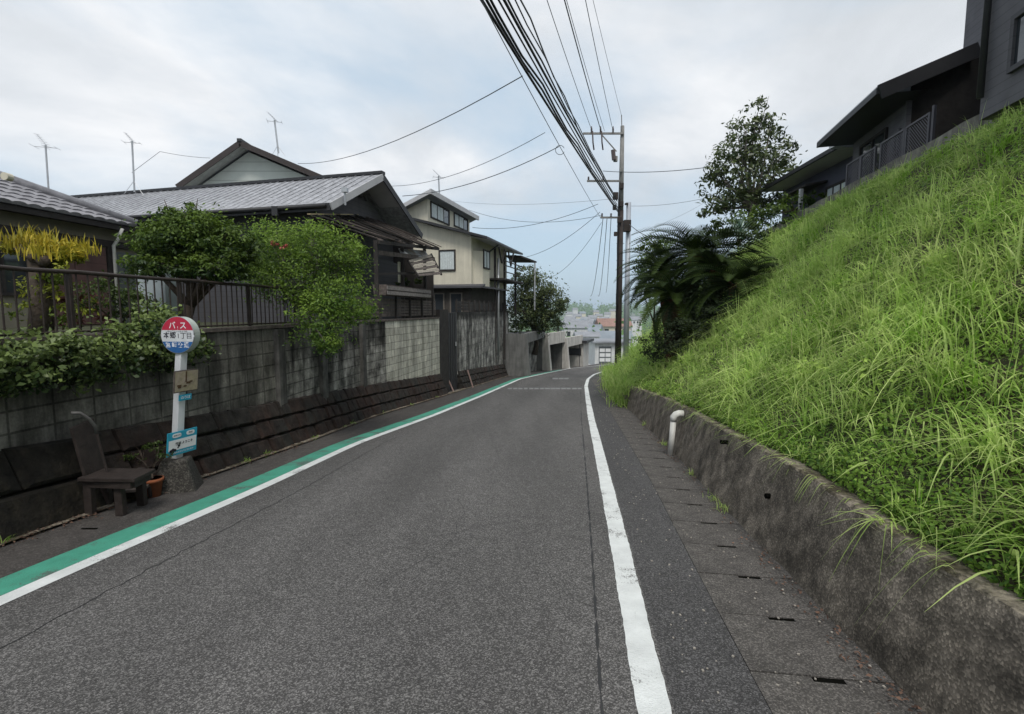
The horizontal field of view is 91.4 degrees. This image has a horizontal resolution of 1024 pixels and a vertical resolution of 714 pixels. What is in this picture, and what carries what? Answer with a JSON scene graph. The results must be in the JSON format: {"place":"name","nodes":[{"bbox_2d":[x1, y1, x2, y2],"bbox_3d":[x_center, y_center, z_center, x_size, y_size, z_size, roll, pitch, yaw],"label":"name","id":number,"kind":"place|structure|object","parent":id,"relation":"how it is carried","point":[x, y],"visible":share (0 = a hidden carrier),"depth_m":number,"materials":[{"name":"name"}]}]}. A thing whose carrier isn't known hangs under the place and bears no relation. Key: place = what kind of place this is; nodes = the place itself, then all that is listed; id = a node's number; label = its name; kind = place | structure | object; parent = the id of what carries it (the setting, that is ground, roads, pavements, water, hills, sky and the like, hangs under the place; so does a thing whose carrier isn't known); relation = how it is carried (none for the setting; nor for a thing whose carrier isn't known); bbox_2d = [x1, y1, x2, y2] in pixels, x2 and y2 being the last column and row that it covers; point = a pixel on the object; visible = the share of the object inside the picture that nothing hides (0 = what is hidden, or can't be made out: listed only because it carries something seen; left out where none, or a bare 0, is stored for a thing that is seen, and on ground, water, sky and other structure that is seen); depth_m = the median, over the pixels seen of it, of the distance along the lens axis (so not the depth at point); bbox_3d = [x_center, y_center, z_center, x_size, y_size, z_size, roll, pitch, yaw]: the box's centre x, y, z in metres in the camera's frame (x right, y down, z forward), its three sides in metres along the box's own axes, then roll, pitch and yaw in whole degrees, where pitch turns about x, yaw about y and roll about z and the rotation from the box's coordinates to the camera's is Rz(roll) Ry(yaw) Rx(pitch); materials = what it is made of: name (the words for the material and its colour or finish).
{"place":"outdoors","nodes":[
{"label":"outdoors","id":0,"kind":"place"},
{"bbox_2d":[55,291,108,329],"bbox_3d":[-5.566,-0.550,6.389,0.629,0.696,0.571,3,6,29],"label":"shrub","id":1,"kind":"object","parent":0,"point":[62,299],"visible":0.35,"depth_m":6.37,"materials":[{"name":"green plant"}]},
{"bbox_2d":[0,322,292,336],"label":"garden terrace","id":2,"kind":"structure","parent":0,"point":[98,326],"depth_m":11.57,"materials":[{"name":"soil"}]},
{"bbox_2d":[0,221,108,334],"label":"croton shrub","id":3,"kind":"object","parent":2,"relation":"on","point":[41,251],"visible":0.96,"depth_m":5.77,"materials":[{"name":"yellow plant"}]},
{"bbox_2d":[0,171,147,327],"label":"tiled house","id":4,"kind":"structure","parent":2,"relation":"on","point":[23,202],"depth_m":11.72,"materials":[{"name":"grey tile"}]},
{"bbox_2d":[0,237,29,295],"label":"window","id":5,"kind":"structure","parent":4,"relation":"in","point":[6,275],"depth_m":10.55,"materials":[{"name":"black glass"}]},
{"bbox_2d":[116,252,140,322],"bbox_3d":[-10.223,-1.836,13.384,0.040,1.850,0.860,1,5,7],"label":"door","id":6,"kind":"structure","parent":4,"relation":"in","point":[120,254],"depth_m":13.18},
{"bbox_2d":[0,298,221,399],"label":"hedge","id":7,"kind":"object","parent":2,"relation":"on","point":[86,355],"visible":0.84,"depth_m":4.97,"materials":[{"name":"green plant"}]},
{"bbox_2d":[72,269,158,331],"bbox_3d":[-5.433,-0.740,6.888,1.210,0.965,0.866,-1,5,-12],"label":"shrub","id":8,"kind":"object","parent":2,"relation":"on","point":[124,295],"visible":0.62,"depth_m":6.79,"materials":[{"name":"green plant"}]},
{"bbox_2d":[112,199,271,318],"bbox_3d":[-4.716,-1.323,7.473,2.251,2.016,1.523,0,5,0],"label":"pruned tree","id":9,"kind":"object","parent":2,"relation":"on","point":[189,244],"visible":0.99,"depth_m":7.21,"materials":[{"name":"green plant"}]},
{"bbox_2d":[70,170,422,322],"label":"charcoal house","id":10,"kind":"structure","parent":2,"relation":"on","point":[372,195],"depth_m":15.86,"materials":[{"name":"tile"}]},
{"bbox_2d":[230,209,382,361],"bbox_3d":[-3.703,-1.260,8.823,3.055,2.616,2.190,0,5,0],"label":"weeping tree","id":11,"kind":"object","parent":2,"relation":"on","point":[305,307],"visible":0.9,"depth_m":8.63,"materials":[{"name":"green plant"}]},
{"bbox_2d":[307,213,441,321],"bbox_3d":[-3.940,-2.998,16.010,3.202,3.673,6.059,0,5,0],"label":"lean to","id":12,"kind":"object","parent":2,"relation":"on","point":[405,254],"visible":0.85,"depth_m":15.98,"materials":[{"name":"brown wood"}]},
{"bbox_2d":[135,272,177,321],"bbox_3d":[-5.888,-0.935,8.349,0.500,1.000,0.400,0,5,0],"label":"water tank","id":13,"kind":"object","parent":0,"point":[150,288],"visible":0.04,"depth_m":8.14,"materials":[{"name":"metal"}]},
{"bbox_2d":[0,363,613,577],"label":"sidewalk","id":14,"kind":"structure","parent":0,"point":[59,539],"depth_m":5.35,"materials":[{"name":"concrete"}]},
{"bbox_2d":[69,411,155,515],"bbox_3d":[-3.886,1.012,4.893,0.672,1.066,0.471,0,5,0],"label":"chair","id":15,"kind":"object","parent":14,"relation":"on","point":[96,471],"visible":0.91,"depth_m":4.82,"materials":[{"name":"brown wood"}]},
{"bbox_2d":[0,325,293,541],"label":"retaining wall","id":16,"kind":"structure","parent":14,"relation":"on","point":[234,413],"depth_m":5.59,"materials":[{"name":"concrete"}]},
{"bbox_2d":[0,265,296,336],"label":"railing","id":17,"kind":"object","parent":16,"relation":"on","point":[69,299],"visible":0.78,"depth_m":5.60,"materials":[{"name":"metal"}]},
{"bbox_2d":[119,440,175,497],"bbox_3d":[-4.013,1.213,5.502,0.449,0.604,0.335,1,5,11],"label":"flower pot","id":18,"kind":"object","parent":14,"relation":"on","point":[155,482],"visible":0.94,"depth_m":5.47,"materials":[{"name":"ceramic"}]},
{"bbox_2d":[156,316,203,494],"bbox_3d":[-3.807,0.559,5.697,0.559,2.040,0.456,-2,6,-22],"label":"bus stop sign","id":19,"kind":"object","parent":14,"relation":"on","point":[180,338],"visible":1,"depth_m":5.61,"materials":[{"name":"metal"}]},
{"bbox_2d":[0,392,453,549],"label":"leaf litter","id":20,"kind":"object","parent":14,"relation":"on","point":[165,492],"visible":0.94,"depth_m":4.79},
{"bbox_2d":[0,370,539,544],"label":"kerb strip","id":21,"kind":"object","parent":14,"relation":"on","point":[132,498],"visible":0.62,"depth_m":6.87,"materials":[{"name":"concrete"}]},
{"bbox_2d":[272,319,397,442],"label":"retaining wall","id":22,"kind":"structure","parent":14,"relation":"on","point":[315,395],"depth_m":10.15,"materials":[{"name":"concrete"}]},
{"bbox_2d":[385,317,447,407],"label":"retaining wall","id":23,"kind":"structure","parent":14,"relation":"on","point":[413,375],"depth_m":15.32,"materials":[{"name":"concrete"}]},
{"bbox_2d":[339,293,435,319],"bbox_3d":[-3.268,-1.436,14.425,0.130,0.640,6.850,1,5,9],"label":"slatted fence","id":24,"kind":"object","parent":23,"relation":"on","point":[406,305],"visible":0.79,"depth_m":14.62,"materials":[{"name":"grey wood"}]},
{"bbox_2d":[373,276,430,297],"bbox_3d":[-3.447,-2.141,14.939,0.926,0.687,3.567,1,5,10],"label":"planter box","id":25,"kind":"object","parent":24,"relation":"on","point":[394,290],"visible":0.81,"depth_m":14.51,"materials":[{"name":"grey wood"}]},
{"bbox_2d":[431,309,457,391],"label":"garden gate","id":26,"kind":"structure","parent":23,"relation":"attached to","point":[448,342],"depth_m":18.85,"materials":[{"name":"metal"}]},
{"bbox_2d":[453,311,507,388],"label":"retaining wall","id":27,"kind":"structure","parent":14,"relation":"on","point":[479,359],"depth_m":24.09,"materials":[{"name":"concrete"}]},
{"bbox_2d":[455,299,506,311],"bbox_3d":[-1.288,-2.672,26.454,0.080,0.530,12.417,1,5,9],"label":"slatted fence","id":28,"kind":"object","parent":27,"relation":"on","point":[474,306],"visible":0.77,"depth_m":23.52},
{"bbox_2d":[0,364,674,713],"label":"road","id":29,"kind":"structure","parent":0,"point":[286,605],"depth_m":3.22,"materials":[{"name":"asphalt"}]},
{"bbox_2d":[1,439,391,647],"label":"road crack","id":30,"kind":"object","parent":29,"relation":"on","point":[169,558],"visible":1,"depth_m":3.70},
{"bbox_2d":[0,370,558,595],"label":"green line","id":31,"kind":"object","parent":29,"relation":"on","point":[20,578],"visible":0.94,"depth_m":4.72,"materials":[{"name":"paint"}]},
{"bbox_2d":[0,364,608,604],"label":"white line","id":32,"kind":"object","parent":29,"relation":"on","point":[32,586],"visible":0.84,"depth_m":4.48,"materials":[{"name":"paint"}]},
{"bbox_2d":[580,391,603,713],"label":"road seam","id":33,"kind":"object","parent":29,"relation":"on","point":[597,645],"visible":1,"depth_m":3.08,"materials":[{"name":"asphalt"}]},
{"bbox_2d":[584,372,671,713],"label":"white line","id":34,"kind":"object","parent":29,"relation":"on","point":[649,686],"visible":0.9,"depth_m":3.08,"materials":[{"name":"paint"}]},
{"bbox_2d":[0,0,966,309],"label":"sky","id":35,"kind":"structure","parent":0,"point":[342,78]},
{"bbox_2d":[506,307,659,331],"bbox_3d":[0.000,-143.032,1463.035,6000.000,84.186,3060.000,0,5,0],"label":"ground","id":36,"kind":"structure","parent":0,"point":[632,314],"depth_m":1594.68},
{"bbox_2d":[503,331,545,375],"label":"garage","id":37,"kind":"structure","parent":36,"relation":"on","point":[516,362],"depth_m":30.79,"materials":[{"name":"concrete"}]},
{"bbox_2d":[506,264,574,354],"bbox_3d":[1.667,-3.353,35.373,5.395,6.536,6.254,0,5,0],"label":"round tree","id":38,"kind":"object","parent":36,"relation":"on","point":[542,311],"visible":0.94,"depth_m":34.55,"materials":[{"name":"green plant"}]},
{"bbox_2d":[542,331,564,370],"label":"garage","id":39,"kind":"structure","parent":36,"relation":"on","point":[551,352],"depth_m":40.86,"materials":[{"name":"concrete"}]},
{"bbox_2d":[562,335,582,368],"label":"garage","id":40,"kind":"structure","parent":36,"relation":"on","point":[572,341],"depth_m":43.29,"materials":[{"name":"concrete"}]},
{"bbox_2d":[561,321,588,336],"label":"house","id":41,"kind":"structure","parent":36,"relation":"on","point":[579,327],"depth_m":116.54,"materials":[{"name":"white concrete"}]},
{"bbox_2d":[568,338,593,366],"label":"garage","id":42,"kind":"structure","parent":36,"relation":"on","point":[576,351],"depth_m":48.69,"materials":[{"name":"concrete"}]},
{"bbox_2d":[519,299,659,349],"bbox_3d":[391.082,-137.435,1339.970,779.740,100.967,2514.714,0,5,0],"label":"town","id":43,"kind":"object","parent":36,"relation":"on","point":[587,307],"visible":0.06,"depth_m":1514.57,"materials":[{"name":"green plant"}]},
{"bbox_2d":[589,338,630,364],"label":"white house","id":44,"kind":"structure","parent":36,"relation":"on","point":[600,349],"depth_m":64.24,"materials":[{"name":"paint"}]},
{"bbox_2d":[595,318,632,330],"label":"house","id":45,"kind":"structure","parent":36,"relation":"on","point":[608,324],"depth_m":166.42,"materials":[{"name":"orange tile"}]},
{"bbox_2d":[588,372,771,713],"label":"road shoulder","id":46,"kind":"object","parent":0,"point":[726,676],"visible":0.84,"depth_m":3.11},
{"bbox_2d":[646,444,895,684],"bbox_3d":[7.141,1.109,19.945,13.338,4.000,56.233,3,6,26],"label":"gutter","id":47,"kind":"object","parent":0,"point":[835,681],"visible":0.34,"depth_m":2.97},
{"bbox_2d":[597,362,637,407],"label":"verge weeds","id":48,"kind":"object","parent":47,"relation":"on","point":[612,376],"visible":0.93,"depth_m":15.28,"materials":[{"name":"green plant"}]},
{"bbox_2d":[616,421,644,424],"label":"gutter cover","id":49,"kind":"object","parent":47,"relation":"on","point":[628,422],"visible":0.74,"depth_m":11.01,"materials":[{"name":"concrete"}]},
{"bbox_2d":[637,421,921,713],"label":"leaf litter","id":50,"kind":"object","parent":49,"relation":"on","point":[870,675],"visible":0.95,"depth_m":2.74,"materials":[{"name":"plant"}]},
{"bbox_2d":[626,438,663,444],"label":"gutter cover","id":51,"kind":"object","parent":47,"relation":"on","point":[640,441],"visible":0.76,"depth_m":8.74,"materials":[{"name":"concrete"}]},
{"bbox_2d":[630,444,667,450],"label":"gutter cover","id":52,"kind":"object","parent":47,"relation":"on","point":[653,447],"visible":0.74,"depth_m":8.20,"materials":[{"name":"concrete"}]},
{"bbox_2d":[633,450,677,458],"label":"gutter cover","id":53,"kind":"object","parent":47,"relation":"on","point":[649,454],"visible":0.76,"depth_m":7.64,"materials":[{"name":"concrete"}]},
{"bbox_2d":[668,410,683,455],"bbox_3d":[2.469,1.156,7.554,0.217,0.715,0.104,0,5,0],"label":"pipe","id":54,"kind":"object","parent":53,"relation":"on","point":[674,415],"visible":0.95,"depth_m":7.52,"materials":[{"name":"white plastic"}]},
{"bbox_2d":[637,457,686,467],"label":"gutter cover","id":55,"kind":"object","parent":47,"relation":"on","point":[665,462],"visible":0.76,"depth_m":7.11,"materials":[{"name":"concrete"}]},
{"bbox_2d":[642,466,694,477],"bbox_3d":[2.070,1.511,6.573,0.624,0.050,0.542,1,5,7],"label":"gutter cover","id":56,"kind":"object","parent":47,"relation":"on","point":[678,472],"visible":0.76,"depth_m":6.57,"materials":[{"name":"concrete"}]},
{"bbox_2d":[648,476,706,490],"bbox_3d":[1.997,1.518,6.021,0.620,0.052,0.542,1,5,8],"label":"gutter cover","id":57,"kind":"object","parent":47,"relation":"on","point":[670,483],"visible":0.76,"depth_m":5.98,"materials":[{"name":"concrete"}]},
{"bbox_2d":[655,488,719,505],"bbox_3d":[1.924,1.527,5.468,0.626,0.051,0.542,1,5,8],"label":"gutter cover","id":58,"kind":"object","parent":47,"relation":"on","point":[672,496],"visible":0.76,"depth_m":5.45,"materials":[{"name":"concrete"}]},
{"bbox_2d":[663,503,738,523],"bbox_3d":[1.853,1.535,4.916,0.643,0.050,0.542,1,5,8],"label":"gutter cover","id":59,"kind":"object","parent":47,"relation":"on","point":[689,513],"visible":0.76,"depth_m":4.87,"materials":[{"name":"concrete"}]},
{"bbox_2d":[672,521,761,547],"bbox_3d":[1.783,1.542,4.364,0.663,0.051,0.542,1,5,8],"label":"gutter cover","id":60,"kind":"object","parent":47,"relation":"on","point":[702,533],"visible":0.76,"depth_m":4.33,"materials":[{"name":"concrete"}]},
{"bbox_2d":[683,543,792,578],"bbox_3d":[1.709,1.549,3.815,0.675,0.052,0.542,1,5,8],"label":"gutter cover","id":61,"kind":"object","parent":47,"relation":"on","point":[716,560],"visible":0.76,"depth_m":3.77,"materials":[{"name":"concrete"}]},
{"bbox_2d":[597,407,885,711],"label":"gravel","id":62,"kind":"structure","parent":47,"relation":"on","point":[733,656],"depth_m":3.09,"materials":[{"name":"stone"}]},
{"bbox_2d":[698,573,831,621],"bbox_3d":[1.636,1.558,3.266,0.684,0.050,0.542,1,5,8],"label":"gutter cover","id":63,"kind":"object","parent":47,"relation":"on","point":[769,596],"visible":0.76,"depth_m":3.23,"materials":[{"name":"concrete"}]},
{"bbox_2d":[719,613,894,683],"bbox_3d":[1.567,1.565,2.717,0.697,0.052,0.542,1,5,8],"label":"gutter cover","id":64,"kind":"object","parent":47,"relation":"on","point":[768,646],"visible":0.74,"depth_m":2.67,"materials":[{"name":"concrete"}]},
{"bbox_2d":[612,385,1023,713],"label":"kerb wall","id":65,"kind":"structure","parent":47,"relation":"on","point":[959,649],"depth_m":2.70,"materials":[{"name":"concrete"}]},
{"bbox_2d":[630,387,951,627],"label":"hanging grass","id":66,"kind":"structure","parent":65,"relation":"hanging from","point":[842,515],"depth_m":2.74,"materials":[{"name":"plant"}]},
{"bbox_2d":[750,671,925,713],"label":"gutter cover","id":67,"kind":"object","parent":47,"relation":"on","point":[805,695],"visible":0.79,"depth_m":2.31,"materials":[{"name":"concrete"}]},
{"bbox_2d":[605,100,1023,610],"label":"bank","id":68,"kind":"structure","parent":0,"point":[831,427],"depth_m":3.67,"materials":[{"name":"plant"}]},
{"bbox_2d":[583,115,623,364],"bbox_3d":[4.821,-5.473,26.393,2.267,14.077,0.517,-1,5,-8],"label":"utility pole","id":69,"kind":"object","parent":68,"relation":"on","point":[619,260],"visible":0.89,"depth_m":26.26,"materials":[{"name":"concrete"}]},
{"bbox_2d":[481,0,600,217],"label":"overhead cable","id":70,"kind":"object","parent":69,"relation":"attached to","point":[528,88],"visible":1,"depth_m":9.83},
{"bbox_2d":[480,0,617,211],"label":"overhead cable","id":71,"kind":"object","parent":69,"relation":"attached to","point":[519,61],"visible":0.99,"depth_m":10.55,"materials":[{"name":"rubber"}]},
{"bbox_2d":[485,0,617,209],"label":"overhead cable","id":72,"kind":"object","parent":69,"relation":"attached to","point":[512,44],"visible":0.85,"depth_m":10.66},
{"bbox_2d":[489,0,617,207],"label":"overhead cable","id":73,"kind":"object","parent":69,"relation":"attached to","point":[515,44],"visible":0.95,"depth_m":10.85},
{"bbox_2d":[498,0,616,203],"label":"overhead cable","id":74,"kind":"object","parent":69,"relation":"attached to","point":[508,17],"visible":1,"depth_m":11.20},
{"bbox_2d":[503,0,616,200],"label":"overhead cable","id":75,"kind":"object","parent":69,"relation":"attached to","point":[529,46],"visible":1,"depth_m":11.53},
{"bbox_2d":[507,0,616,197],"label":"overhead cable","id":76,"kind":"object","parent":69,"relation":"attached to","point":[519,22],"visible":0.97,"depth_m":11.70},
{"bbox_2d":[515,0,610,187],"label":"overhead cable","id":77,"kind":"object","parent":69,"relation":"attached to","point":[554,78],"visible":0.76,"depth_m":11.77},
{"bbox_2d":[623,202,630,356],"bbox_3d":[5.638,-3.088,24.715,0.433,8.924,0.490,0,5,0],"label":"utility pole","id":78,"kind":"object","parent":68,"relation":"on","point":[626,226],"visible":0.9,"depth_m":24.64,"materials":[{"name":"concrete"}]},
{"bbox_2d":[614,243,686,338],"bbox_3d":[4.222,-1.642,14.355,2.700,3.000,2.603,0,5,0],"label":"cycad","id":79,"kind":"object","parent":68,"relation":"on","point":[651,262],"visible":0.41,"depth_m":14.14,"materials":[{"name":"green plant"}]},
{"bbox_2d":[632,235,680,350],"bbox_3d":[4.897,-2.070,16.949,1.678,4.045,1.818,0,5,0],"label":"cycad","id":80,"kind":"object","parent":68,"relation":"on","point":[641,269],"visible":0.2,"depth_m":16.70,"materials":[{"name":"green plant"}]},
{"bbox_2d":[621,265,724,363],"bbox_3d":[4.054,-1.024,12.598,2.670,2.393,2.653,2,6,17],"label":"cycad","id":81,"kind":"object","parent":68,"relation":"on","point":[670,292],"visible":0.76,"depth_m":12.24,"materials":[{"name":"green plant"}]},
{"bbox_2d":[636,280,735,365],"bbox_3d":[4.353,-0.768,12.060,2.429,2.169,2.399,0,5,0],"label":"undershrub","id":82,"kind":"object","parent":68,"relation":"on","point":[706,311],"visible":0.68,"depth_m":11.73,"materials":[{"name":"green plant"}]},
{"bbox_2d":[631,221,770,337],"bbox_3d":[4.829,-1.861,13.219,3.631,3.462,3.304,4,6,34],"label":"cycad","id":83,"kind":"object","parent":68,"relation":"on","point":[714,240],"visible":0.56,"depth_m":12.81,"materials":[{"name":"green plant"}]},
{"bbox_2d":[664,238,768,317],"bbox_3d":[5.006,-1.797,12.494,2.450,2.096,2.368,-5,7,-42],"label":"cycad","id":84,"kind":"object","parent":68,"relation":"on","point":[723,259],"visible":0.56,"depth_m":12.20,"materials":[{"name":"green plant"}]},
{"bbox_2d":[674,255,787,325],"bbox_3d":[5.049,-1.230,11.361,2.582,2.130,2.679,0,5,0],"label":"cycad","id":85,"kind":"object","parent":68,"relation":"on","point":[732,278],"visible":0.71,"depth_m":11.19,"materials":[{"name":"green plant"}]},
{"bbox_2d":[703,212,770,245],"bbox_3d":[7.198,-4.088,16.153,2.037,1.135,1.049,0,5,0],"label":"bush","id":86,"kind":"object","parent":68,"relation":"on","point":[760,233],"visible":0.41,"depth_m":16.04,"materials":[{"name":"green plant"}]},
{"bbox_2d":[694,94,807,225],"bbox_3d":[9.510,-7.703,19.752,4.493,4.950,2.742,0,5,0],"label":"loquat tree","id":87,"kind":"object","parent":68,"relation":"on","point":[746,195],"visible":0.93,"depth_m":19.68,"materials":[{"name":"green plant"}]},
{"bbox_2d":[720,188,827,232],"bbox_3d":[8.916,-4.946,17.094,3.428,1.614,1.581,0,5,0],"label":"bush","id":88,"kind":"object","parent":68,"relation":"on","point":[778,208],"visible":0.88,"depth_m":16.91,"materials":[{"name":"green plant"}]},
{"bbox_2d":[760,145,852,217],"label":"hillside house","id":89,"kind":"structure","parent":68,"relation":"on","point":[823,171],"depth_m":16.73,"materials":[{"name":"paint"}]},
{"bbox_2d":[825,178,849,196],"bbox_3d":[10.439,-5.317,16.051,0.080,0.550,1.300,0,5,5],"label":"window","id":90,"kind":"structure","parent":89,"relation":"in","point":[831,189],"depth_m":16.14,"materials":[{"name":"grey glass"}]},
{"bbox_2d":[615,104,1023,598],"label":"ground cover","id":91,"kind":"object","parent":68,"relation":"on","point":[826,471],"visible":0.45,"depth_m":3.55,"materials":[{"name":"green plant"}]},
{"bbox_2d":[625,110,1023,398],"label":"broad weeds","id":92,"kind":"object","parent":68,"relation":"on","point":[925,275],"visible":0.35,"depth_m":6.30,"materials":[{"name":"green plant"}]},
{"bbox_2d":[655,144,1023,385],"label":"dry stalks","id":93,"kind":"object","parent":68,"relation":"on","point":[857,266],"visible":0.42,"depth_m":6.33,"materials":[{"name":"plant"}]},
{"bbox_2d":[765,114,997,235],"bbox_3d":[8.670,-4.077,12.172,0.245,0.640,17.422,1,5,12],"label":"concrete footing","id":94,"kind":"object","parent":68,"relation":"on","point":[962,127],"visible":0.27,"depth_m":10.31,"materials":[{"name":"concrete"}]},
{"bbox_2d":[845,105,936,185],"bbox_3d":[8.504,-4.642,11.450,0.059,0.740,3.766,1,5,12],"label":"lattice railing","id":95,"kind":"object","parent":94,"relation":"on","point":[930,124],"visible":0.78,"depth_m":10.92,"materials":[{"name":"metal"}]},
{"bbox_2d":[816,42,980,182],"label":"hillside house","id":96,"kind":"structure","parent":68,"relation":"on","point":[882,112],"depth_m":11.15,"materials":[{"name":"wood"}]},
{"bbox_2d":[857,127,888,178],"bbox_3d":[9.298,-5.156,12.908,0.080,1.000,1.500,1,6,14],"label":"window","id":97,"kind":"structure","parent":96,"relation":"in","point":[874,141],"depth_m":12.74,"materials":[{"name":"black glass"}]},
{"bbox_2d":[963,0,1023,120],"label":"tall slate house","id":98,"kind":"structure","parent":68,"relation":"on","point":[994,29],"depth_m":7.34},
{"bbox_2d":[1006,7,1023,73],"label":"window","id":99,"kind":"structure","parent":98,"relation":"in","point":[1015,58],"depth_m":6.96,"materials":[{"name":"grey"}]},
{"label":"lower terrace","id":100,"kind":"structure","parent":0,"visible":0},
{"bbox_2d":[175,138,320,186],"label":"pale gable house","id":101,"kind":"structure","parent":100,"relation":"on","point":[240,160],"depth_m":25.00,"materials":[{"name":"paint"}]},
{"bbox_2d":[298,76,522,163],"bbox_3d":[-5.174,-7.838,17.796,0.022,2.164,17.767,-4,7,-37],"label":"overhead cable","id":102,"kind":"object","parent":101,"relation":"attached to","point":[426,126],"visible":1,"depth_m":14.06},
{"bbox_2d":[403,189,536,359],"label":"cream house","id":103,"kind":"structure","parent":100,"relation":"on","point":[472,266],"depth_m":26.20,"materials":[{"name":"paint"}]},
{"bbox_2d":[430,201,449,225],"bbox_3d":[-3.954,-7.901,27.593,0.080,0.873,2.650,1,6,14],"label":"window","id":104,"kind":"structure","parent":103,"relation":"in","point":[439,213],"depth_m":27.47,"materials":[{"name":"grey glass"}]},
{"bbox_2d":[438,249,455,270],"bbox_3d":[-3.365,-5.016,25.953,0.930,1.088,0.080,1,6,14],"label":"window","id":105,"kind":"structure","parent":103,"relation":"in","point":[447,258],"depth_m":25.93,"materials":[{"name":"white glass"}]},
{"bbox_2d":[450,293,462,312],"bbox_3d":[-2.910,-2.802,26.064,0.700,1.100,0.040,1,6,14],"label":"window","id":106,"kind":"structure","parent":103,"relation":"in","point":[453,296],"depth_m":26.07,"materials":[{"name":"grey glass"}]},
{"bbox_2d":[454,212,467,230],"bbox_3d":[-3.131,-8.277,30.767,0.080,0.815,2.450,1,6,14],"label":"window","id":107,"kind":"structure","parent":103,"relation":"in","point":[460,222],"depth_m":30.65,"materials":[{"name":"grey glass"}]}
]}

